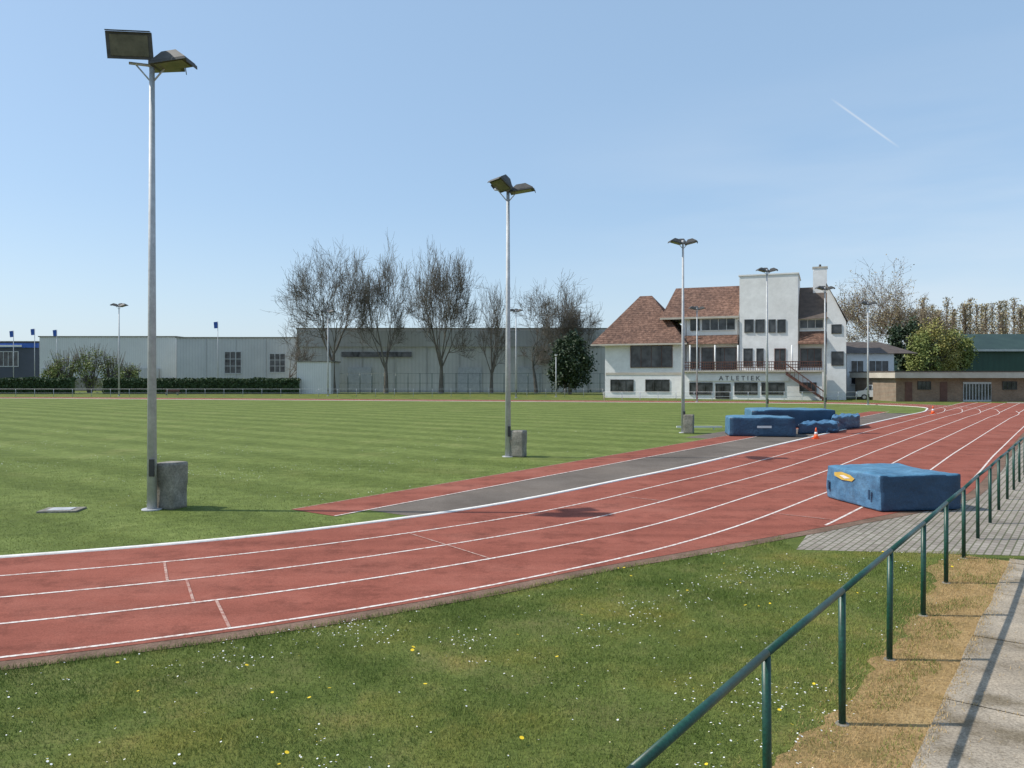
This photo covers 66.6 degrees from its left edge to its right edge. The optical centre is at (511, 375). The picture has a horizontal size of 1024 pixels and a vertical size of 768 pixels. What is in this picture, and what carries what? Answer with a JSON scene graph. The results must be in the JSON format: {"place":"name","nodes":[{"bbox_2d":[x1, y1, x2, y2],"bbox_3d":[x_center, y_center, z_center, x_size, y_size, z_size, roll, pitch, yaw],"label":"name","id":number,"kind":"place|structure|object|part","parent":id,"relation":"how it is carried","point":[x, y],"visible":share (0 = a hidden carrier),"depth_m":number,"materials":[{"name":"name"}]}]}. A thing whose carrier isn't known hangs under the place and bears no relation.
{"place":"outdoors","nodes":[
{"label":"outdoors","id":0,"kind":"place"},
{"bbox_2d":[0,342,38,377],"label":"walls","id":1,"kind":"structure","parent":0,"point":[25,368],"depth_m":150.00,"materials":[{"name":"metal"}]},
{"bbox_2d":[0,351,18,366],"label":"window","id":2,"kind":"structure","parent":1,"relation":"attached to","point":[6,358],"depth_m":149.97,"materials":[{"name":"grey glass"}]},
{"bbox_2d":[0,343,38,347],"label":"fascia sign","id":3,"kind":"object","parent":1,"relation":"attached to","point":[17,345],"visible":1,"depth_m":149.60,"materials":[{"name":"blue paint"}]},
{"bbox_2d":[0,341,38,341],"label":"roof","id":4,"kind":"structure","parent":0,"point":[19,341],"depth_m":149.85,"materials":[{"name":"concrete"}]},
{"bbox_2d":[38,336,180,390],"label":"warehouse","id":5,"kind":"structure","parent":0,"point":[135,348],"depth_m":146.00,"materials":[{"name":"metal"}]},
{"bbox_2d":[175,337,296,380],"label":"warehouse","id":6,"kind":"structure","parent":0,"point":[236,357],"depth_m":138.00,"materials":[{"name":"metal"}]},
{"bbox_2d":[224,351,241,373],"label":"window","id":7,"kind":"structure","parent":6,"relation":"in","point":[232,359],"depth_m":137.96,"materials":[{"name":"grey glass"}]},
{"bbox_2d":[269,353,285,372],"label":"window","id":8,"kind":"structure","parent":6,"relation":"in","point":[277,364],"depth_m":137.96,"materials":[{"name":"grey glass"}]},
{"bbox_2d":[0,533,787,677],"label":"edge grass","id":9,"kind":"structure","parent":0,"point":[222,640],"depth_m":8.40,"materials":[{"name":"green plant"}]},
{"bbox_2d":[296,328,606,391],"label":"long warehouse","id":10,"kind":"structure","parent":0,"point":[413,353],"depth_m":132.00,"materials":[{"name":"metal"}]},
{"bbox_2d":[0,398,926,554],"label":"infield grass","id":11,"kind":"structure","parent":0,"point":[107,431],"depth_m":29.96,"materials":[{"name":"green plant"}]},
{"bbox_2d":[36,507,86,512],"bbox_3d":[-9.167,2.725,15.889,0.750,0.050,0.500,0,0,-6],"label":"manhole cover","id":12,"kind":"object","parent":11,"relation":"on","point":[61,509],"visible":1,"depth_m":15.78,"materials":[{"name":"concrete"}]},
{"bbox_2d":[104,29,196,510],"bbox_3d":[-7.317,-2.040,16.106,1.689,9.780,1.145,0,0,0],"label":"floodlight pole","id":13,"kind":"object","parent":11,"relation":"on","point":[133,44],"visible":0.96,"depth_m":15.94,"materials":[{"name":"grey metal"}]},
{"bbox_2d":[157,461,188,509],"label":"concrete block","id":14,"kind":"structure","parent":11,"relation":"on","point":[172,483],"depth_m":16.07,"materials":[{"name":"grey concrete"}]},
{"bbox_2d":[1,429,479,505],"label":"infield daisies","id":15,"kind":"object","parent":11,"relation":"on","point":[220,472],"visible":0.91,"depth_m":22.82,"materials":[{"name":"white plant"}]},
{"bbox_2d":[487,174,535,456],"bbox_3d":[-0.020,-1.941,26.290,1.564,9.582,1.412,0,0,10],"label":"floodlight pole","id":16,"kind":"object","parent":11,"relation":"on","point":[501,184],"visible":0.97,"depth_m":26.41,"materials":[{"name":"grey metal"}]},
{"bbox_2d":[509,430,526,457],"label":"concrete block","id":17,"kind":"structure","parent":11,"relation":"on","point":[517,440],"depth_m":26.32,"materials":[{"name":"grey concrete"}]},
{"bbox_2d":[668,238,697,432],"bbox_3d":[8.261,-1.918,37.801,1.444,9.535,0.881,0,0,0],"label":"floodlight pole","id":18,"kind":"object","parent":11,"relation":"on","point":[682,241],"visible":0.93,"depth_m":37.57,"materials":[{"name":"grey metal"}]},
{"bbox_2d":[683,414,693,433],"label":"concrete block","id":19,"kind":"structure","parent":11,"relation":"on","point":[688,422],"depth_m":37.15,"materials":[{"name":"grey concrete"}]},
{"bbox_2d":[676,426,721,429],"bbox_3d":[9.537,2.659,39.759,2.300,0.219,0.173,0,0,0],"label":"hurdle bar","id":20,"kind":"object","parent":11,"relation":"on","point":[713,427],"visible":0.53,"depth_m":39.67,"materials":[{"name":"white metal"}]},
{"bbox_2d":[756,267,777,407],"bbox_3d":[18.965,-2.627,58.160,1.607,10.954,0.980,0,0,0],"label":"floodlight pole","id":21,"kind":"object","parent":11,"relation":"on","point":[766,270],"visible":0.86,"depth_m":57.91,"materials":[{"name":"grey metal"}]},
{"bbox_2d":[815,286,834,407],"bbox_3d":[24.605,-2.135,61.464,1.526,9.970,0.931,0,0,0],"label":"floodlight pole","id":22,"kind":"object","parent":11,"relation":"on","point":[824,288],"visible":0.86,"depth_m":61.23,"materials":[{"name":"grey metal"}]},
{"bbox_2d":[858,301,877,404],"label":"floodlight pole","id":23,"kind":"object","parent":11,"relation":"on","point":[867,303],"visible":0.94,"depth_m":73.91,"materials":[{"name":"grey metal"}]},
{"bbox_2d":[0,391,1023,767],"bbox_3d":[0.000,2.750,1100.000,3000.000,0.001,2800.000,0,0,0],"label":"ground","id":24,"kind":"structure","parent":0,"point":[150,733],"depth_m":7.02,"materials":[{"name":"green plant"}]},
{"bbox_2d":[9,331,13,377],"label":"flagpole","id":25,"kind":"object","parent":24,"relation":"on","point":[11,333],"visible":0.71,"depth_m":141.96,"materials":[{"name":"silver metal"}]},
{"bbox_2d":[31,329,34,375],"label":"flagpole","id":26,"kind":"object","parent":24,"relation":"on","point":[32,331],"visible":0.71,"depth_m":141.95,"materials":[{"name":"silver metal"}]},
{"bbox_2d":[0,376,76,393],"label":"hedge","id":27,"kind":"object","parent":24,"relation":"on","point":[29,385],"visible":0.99,"depth_m":119.08,"materials":[{"name":"green plant"}]},
{"bbox_2d":[39,360,62,377],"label":"willow shrub","id":28,"kind":"object","parent":24,"relation":"on","point":[47,372],"visible":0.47,"depth_m":123.30,"materials":[{"name":"green plant"}]},
{"bbox_2d":[53,330,56,363],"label":"flagpole","id":29,"kind":"object","parent":24,"relation":"on","point":[54,332],"visible":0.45,"depth_m":141.96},
{"bbox_2d":[47,348,79,386],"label":"willow shrub","id":30,"kind":"object","parent":24,"relation":"on","point":[65,373],"visible":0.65,"depth_m":123.63,"materials":[{"name":"green plant"}]},
{"bbox_2d":[66,343,110,392],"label":"willow shrub","id":31,"kind":"object","parent":24,"relation":"on","point":[88,378],"visible":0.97,"depth_m":123.78,"materials":[{"name":"green plant"}]},
{"bbox_2d":[97,351,125,387],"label":"willow shrub","id":32,"kind":"object","parent":24,"relation":"on","point":[107,366],"visible":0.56,"depth_m":123.67,"materials":[{"name":"green plant"}]},
{"bbox_2d":[110,303,127,395],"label":"floodlight pole","id":33,"kind":"object","parent":24,"relation":"on","point":[119,305],"visible":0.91,"depth_m":107.19,"materials":[{"name":"grey metal"}]},
{"bbox_2d":[117,361,142,378],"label":"willow shrub","id":34,"kind":"object","parent":24,"relation":"on","point":[128,372],"visible":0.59,"depth_m":123.68,"materials":[{"name":"green plant"}]},
{"bbox_2d":[166,389,179,394],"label":"park bench","id":35,"kind":"object","parent":24,"relation":"on","point":[167,390],"visible":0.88,"depth_m":112.20,"materials":[{"name":"grey wood"}]},
{"bbox_2d":[101,377,300,393],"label":"hedge","id":36,"kind":"object","parent":24,"relation":"on","point":[212,385],"visible":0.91,"depth_m":119.08,"materials":[{"name":"green plant"}]},
{"bbox_2d":[214,322,217,377],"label":"flagpole","id":37,"kind":"object","parent":24,"relation":"on","point":[215,324],"visible":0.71,"depth_m":135.98,"materials":[{"name":"silver metal"}]},
{"bbox_2d":[277,313,322,377],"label":"bare ash tree","id":38,"kind":"object","parent":24,"relation":"on","point":[298,354],"visible":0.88,"depth_m":125.89,"materials":[{"name":"brown plant"}]},
{"bbox_2d":[15,389,602,396],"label":"spectator fence","id":39,"kind":"object","parent":24,"relation":"on","point":[318,392],"visible":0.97,"depth_m":102.98,"materials":[{"name":"metal"}]},
{"bbox_2d":[295,361,340,393],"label":"white outbuilding","id":40,"kind":"structure","parent":24,"relation":"on","point":[312,375],"depth_m":120.00,"materials":[{"name":"metal"}]},
{"bbox_2d":[266,238,384,393],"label":"bare ash tree","id":41,"kind":"object","parent":24,"relation":"on","point":[350,301],"visible":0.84,"depth_m":121.11,"materials":[{"name":"brown plant"}]},
{"bbox_2d":[322,310,335,395],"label":"floodlight pole","id":42,"kind":"object","parent":24,"relation":"on","point":[329,311],"visible":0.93,"depth_m":107.19,"materials":[{"name":"grey metal"}]},
{"bbox_2d":[346,231,421,392],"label":"bare ash tree","id":43,"kind":"object","parent":24,"relation":"on","point":[387,271],"visible":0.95,"depth_m":123.31,"materials":[{"name":"brown plant"}]},
{"bbox_2d":[396,236,486,393],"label":"bare ash tree","id":44,"kind":"object","parent":24,"relation":"on","point":[435,282],"visible":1,"depth_m":120.03,"materials":[{"name":"brown plant"}]},
{"bbox_2d":[340,373,603,373],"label":"boundary fence","id":45,"kind":"object","parent":24,"relation":"on","point":[450,373],"visible":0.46,"depth_m":125.98,"materials":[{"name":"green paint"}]},
{"bbox_2d":[6,550,958,767],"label":"daisy flowers","id":46,"kind":"object","parent":24,"relation":"on","point":[535,657],"visible":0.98,"depth_m":7.01,"materials":[{"name":"white plant"}]},
{"bbox_2d":[47,561,857,766],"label":"daisy centres","id":47,"kind":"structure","parent":46,"relation":"on","point":[544,696],"depth_m":6.51,"materials":[{"name":"yellow plant"}]},
{"bbox_2d":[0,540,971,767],"bbox_3d":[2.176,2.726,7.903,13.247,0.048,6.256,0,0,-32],"label":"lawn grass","id":48,"kind":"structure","parent":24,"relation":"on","point":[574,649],"depth_m":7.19,"materials":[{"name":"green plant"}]},
{"bbox_2d":[116,551,952,764],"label":"dandelion flowers","id":49,"kind":"object","parent":48,"relation":"on","point":[287,752],"visible":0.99,"depth_m":6.74,"materials":[{"name":"yellow plant"}]},
{"bbox_2d":[473,280,520,392],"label":"bare ash tree","id":50,"kind":"object","parent":24,"relation":"on","point":[495,322],"visible":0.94,"depth_m":124.83,"materials":[{"name":"brown plant"}]},
{"bbox_2d":[510,308,522,397],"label":"floodlight pole","id":51,"kind":"object","parent":24,"relation":"on","point":[516,310],"visible":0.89,"depth_m":97.45,"materials":[{"name":"grey metal"}]},
{"bbox_2d":[502,270,598,392],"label":"bare ash tree","id":52,"kind":"object","parent":24,"relation":"on","point":[548,328],"visible":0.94,"depth_m":125.98,"materials":[{"name":"brown plant"}]},
{"bbox_2d":[555,354,556,396],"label":"street lamp","id":53,"kind":"object","parent":24,"relation":"on","point":[555,381],"visible":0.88,"depth_m":102.10,"materials":[{"name":"grey metal"}]},
{"bbox_2d":[542,328,598,394],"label":"evergreen tree","id":54,"kind":"object","parent":24,"relation":"on","point":[571,363],"visible":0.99,"depth_m":114.70,"materials":[{"name":"green plant"}]},
{"bbox_2d":[536,282,604,392],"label":"bare ash tree","id":55,"kind":"object","parent":24,"relation":"on","point":[591,323],"visible":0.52,"depth_m":127.77,"materials":[{"name":"brown plant"}]},
{"bbox_2d":[293,411,907,515],"bbox_3d":[12.508,2.739,37.574,4.567,0.010,54.908,0,0,36],"label":"jump runway","id":56,"kind":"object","parent":24,"relation":"on","point":[492,489],"visible":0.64,"depth_m":20.87,"materials":[{"name":"rubber"}]},
{"bbox_2d":[724,407,859,436],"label":"jump mats","id":57,"kind":"object","parent":56,"relation":"on","point":[772,422],"visible":0.99,"depth_m":36.97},
{"bbox_2d":[688,306,705,401],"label":"floodlight pole","id":58,"kind":"object","parent":24,"relation":"on","point":[696,308],"visible":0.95,"depth_m":82.44,"materials":[{"name":"grey metal"}]},
{"bbox_2d":[591,264,847,400],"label":"clubhouse","id":59,"kind":"structure","parent":24,"relation":"on","point":[640,338],"depth_m":93.43,"materials":[{"name":"white paint"}]},
{"bbox_2d":[610,318,843,398],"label":"windows","id":60,"kind":"structure","parent":59,"relation":"in","point":[647,356],"depth_m":93.35,"materials":[{"name":"black glass"}]},
{"bbox_2d":[604,396,859,396],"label":"spectator fence","id":61,"kind":"object","parent":24,"relation":"on","point":[730,396],"visible":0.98,"depth_m":86.58,"materials":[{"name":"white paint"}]},
{"bbox_2d":[626,437,1023,767],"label":"green railing","id":62,"kind":"object","parent":24,"relation":"on","point":[649,755],"visible":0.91,"depth_m":6.13,"materials":[{"name":"metal"}]},
{"bbox_2d":[856,385,872,399],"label":"parked van","id":63,"kind":"object","parent":24,"relation":"on","point":[862,394],"visible":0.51,"depth_m":89.60,"materials":[{"name":"white metal"}]},
{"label":"windows and wheels","id":64,"kind":"part","parent":63,"relation":"part of","materials":[{"name":"black glass"}]},
{"bbox_2d":[739,553,1009,767],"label":"dry verge","id":65,"kind":"structure","parent":24,"relation":"on","point":[953,660],"depth_m":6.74,"materials":[{"name":"beige plant"}]},
{"bbox_2d":[835,254,935,345],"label":"bare plane tree","id":66,"kind":"object","parent":24,"relation":"on","point":[891,317],"visible":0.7,"depth_m":122.87,"materials":[{"name":"brown plant"}]},
{"bbox_2d":[884,315,922,370],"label":"pine tree","id":67,"kind":"object","parent":24,"relation":"on","point":[897,335],"visible":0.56,"depth_m":107.64,"materials":[{"name":"green plant"}]},
{"bbox_2d":[902,329,944,370],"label":"willow tree","id":68,"kind":"object","parent":24,"relation":"on","point":[923,356],"visible":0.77,"depth_m":102.10,"materials":[{"name":"green plant"}]},
{"bbox_2d":[892,292,956,342],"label":"bare plane tree","id":69,"kind":"object","parent":24,"relation":"on","point":[931,318],"visible":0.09,"depth_m":138.05,"materials":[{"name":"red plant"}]},
{"bbox_2d":[909,317,967,370],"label":"willow tree","id":70,"kind":"object","parent":24,"relation":"on","point":[947,342],"visible":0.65,"depth_m":102.94,"materials":[{"name":"green plant"}]},
{"bbox_2d":[855,378,1023,401],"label":"walls","id":71,"kind":"structure","parent":24,"relation":"on","point":[888,389],"depth_m":84.00,"materials":[{"name":"brick"}]},
{"bbox_2d":[849,371,1023,377],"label":"flat roof","id":72,"kind":"structure","parent":71,"relation":"on","point":[940,374],"depth_m":83.20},
{"bbox_2d":[905,381,1016,401],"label":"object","id":73,"kind":"structure","parent":71,"relation":"in","point":[976,391],"depth_m":83.94,"materials":[{"name":"grey glass"}]},
{"bbox_2d":[943,326,978,370],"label":"willow tree","id":74,"kind":"object","parent":24,"relation":"on","point":[968,354],"visible":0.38,"depth_m":104.82,"materials":[{"name":"green plant"}]},
{"bbox_2d":[910,297,1023,333],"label":"distant poplar row","id":75,"kind":"object","parent":24,"relation":"on","point":[984,324],"visible":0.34,"depth_m":170.92,"materials":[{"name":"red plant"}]},
{"bbox_2d":[0,397,1023,669],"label":"running track","id":76,"kind":"structure","parent":0,"point":[66,605],"depth_m":12.38,"materials":[{"name":"rubber"}]},
{"bbox_2d":[812,428,819,438],"bbox_3d":[13.270,2.493,34.048,0.280,0.486,0.280,0,0,0],"label":"traffic cone","id":77,"kind":"object","parent":76,"relation":"on","point":[815,435],"visible":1,"depth_m":33.99,"materials":[{"name":"orange plastic"}]},
{"bbox_2d":[826,463,960,510],"bbox_3d":[8.130,2.358,16.779,1.894,0.760,2.024,0,0,-9],"label":"landing mat","id":78,"kind":"object","parent":76,"relation":"on","point":[892,487],"visible":0.98,"depth_m":15.91,"materials":[{"name":"blue fabric"}]},
{"bbox_2d":[928,402,1023,412],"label":"sprint chute","id":79,"kind":"object","parent":76,"relation":"on","point":[1012,406],"visible":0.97,"depth_m":72.47,"materials":[{"name":"rubber"}]},
{"bbox_2d":[0,0,1023,344],"label":"sky","id":80,"kind":"structure","parent":0,"point":[787,136],"materials":[{"name":"blue"}]},
{"bbox_2d":[846,353,893,397],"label":"walls","id":81,"kind":"structure","parent":0,"point":[850,390],"depth_m":96.00,"materials":[{"name":"white paint"}]},
{"bbox_2d":[850,360,888,384],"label":"windows","id":82,"kind":"structure","parent":81,"relation":"attached to","point":[874,365],"depth_m":95.97,"materials":[{"name":"grey glass"}]},
{"bbox_2d":[846,342,915,354],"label":"roof","id":83,"kind":"structure","parent":81,"relation":"on","point":[861,347],"depth_m":98.23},
{"bbox_2d":[796,402,1023,555],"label":"brick paving","id":84,"kind":"structure","parent":0,"point":[1003,534],"depth_m":13.78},
{"bbox_2d":[894,334,1023,370],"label":"green barn","id":85,"kind":"structure","parent":0,"point":[1001,352],"depth_m":112.00,"materials":[{"name":"green metal"}]},
{"bbox_2d":[911,559,1023,767],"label":"concrete path","id":86,"kind":"structure","parent":0,"point":[988,687],"depth_m":6.56,"materials":[{"name":"grey concrete"}]},
{"bbox_2d":[909,558,1023,767],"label":"path weeds","id":87,"kind":"object","parent":86,"relation":"on","point":[973,638],"visible":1,"depth_m":7.21,"materials":[{"name":"plant"}]}
]}

